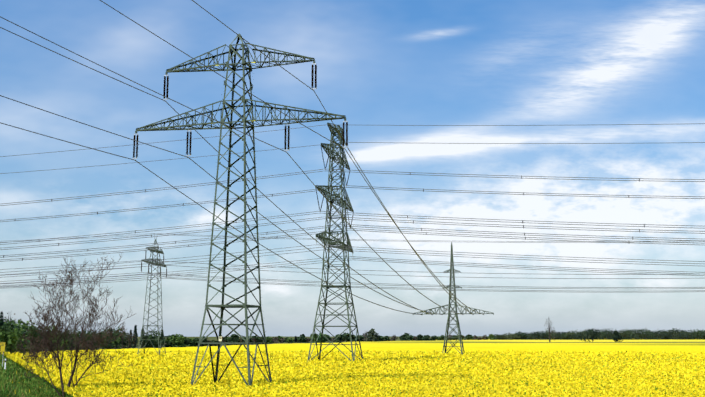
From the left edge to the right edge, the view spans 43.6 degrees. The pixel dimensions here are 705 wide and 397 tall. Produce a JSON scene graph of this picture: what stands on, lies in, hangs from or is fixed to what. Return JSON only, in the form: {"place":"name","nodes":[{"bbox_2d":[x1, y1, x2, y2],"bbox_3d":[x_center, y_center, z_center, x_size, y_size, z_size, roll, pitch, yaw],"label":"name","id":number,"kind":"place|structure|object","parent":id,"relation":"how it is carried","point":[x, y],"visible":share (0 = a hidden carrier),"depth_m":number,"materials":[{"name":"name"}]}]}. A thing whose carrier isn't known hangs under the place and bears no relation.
{"place":"outdoors","nodes":[
{"label":"outdoors","id":0,"kind":"place"},
{"bbox_2d":[0,354,62,396],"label":"verge grass","id":1,"kind":"structure","parent":0,"point":[15,382],"depth_m":109.73,"materials":[{"name":"green plant"}]},
{"bbox_2d":[0,0,704,336],"label":"sky","id":2,"kind":"structure","parent":0,"point":[578,70],"materials":[{"name":"blue"}]},
{"bbox_2d":[1,336,704,396],"bbox_3d":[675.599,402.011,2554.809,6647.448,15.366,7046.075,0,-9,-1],"label":"ground","id":3,"kind":"structure","parent":0,"point":[648,346],"depth_m":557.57,"materials":[{"name":"plant"}]},
{"bbox_2d":[0,342,5,366],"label":"direction sign","id":4,"kind":"object","parent":3,"relation":"on","point":[2,346],"visible":0.9,"depth_m":182.38,"materials":[{"name":"yellow"}]},
{"bbox_2d":[14,253,134,396],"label":"bare tree","id":5,"kind":"object","parent":3,"relation":"on","point":[45,340],"visible":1,"depth_m":99.41,"materials":[{"name":"brown plant"}]},
{"bbox_2d":[137,234,166,354],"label":"transmission tower","id":6,"kind":"structure","parent":3,"relation":"on","point":[156,262],"depth_m":294.77,"materials":[{"name":"metal"}]},
{"bbox_2d":[0,233,704,291],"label":"wires","id":7,"kind":"object","parent":6,"relation":"attached to","point":[386,275],"visible":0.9,"depth_m":289.16,"materials":[{"name":"grey metal"}]},
{"bbox_2d":[133,33,347,385],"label":"transmission tower","id":8,"kind":"structure","parent":3,"relation":"on","point":[230,122],"depth_m":110.19,"materials":[{"name":"metal"}]},
{"bbox_2d":[0,0,483,314],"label":"wires","id":9,"kind":"object","parent":8,"relation":"attached to","point":[240,173],"visible":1,"depth_m":115.62,"materials":[{"name":"grey metal"}]},
{"bbox_2d":[307,122,362,361],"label":"transmission tower","id":10,"kind":"structure","parent":3,"relation":"on","point":[341,201],"depth_m":214.66,"materials":[{"name":"metal"}]},
{"bbox_2d":[0,123,704,287],"bbox_3d":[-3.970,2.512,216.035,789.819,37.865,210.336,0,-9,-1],"label":"wires","id":11,"kind":"object","parent":10,"relation":"attached to","point":[366,225],"visible":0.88,"depth_m":214.15,"materials":[{"name":"grey metal"}]},
{"bbox_2d":[0,312,704,353],"bbox_3d":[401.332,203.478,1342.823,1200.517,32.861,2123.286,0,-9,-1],"label":"distant trees","id":12,"kind":"object","parent":3,"relation":"on","point":[11,335],"visible":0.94,"depth_m":1087.90,"materials":[{"name":"green plant"}]},
{"bbox_2d":[416,243,493,354],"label":"transmission tower","id":13,"kind":"structure","parent":3,"relation":"on","point":[457,324],"depth_m":302.08,"materials":[{"name":"metal"}]}
]}

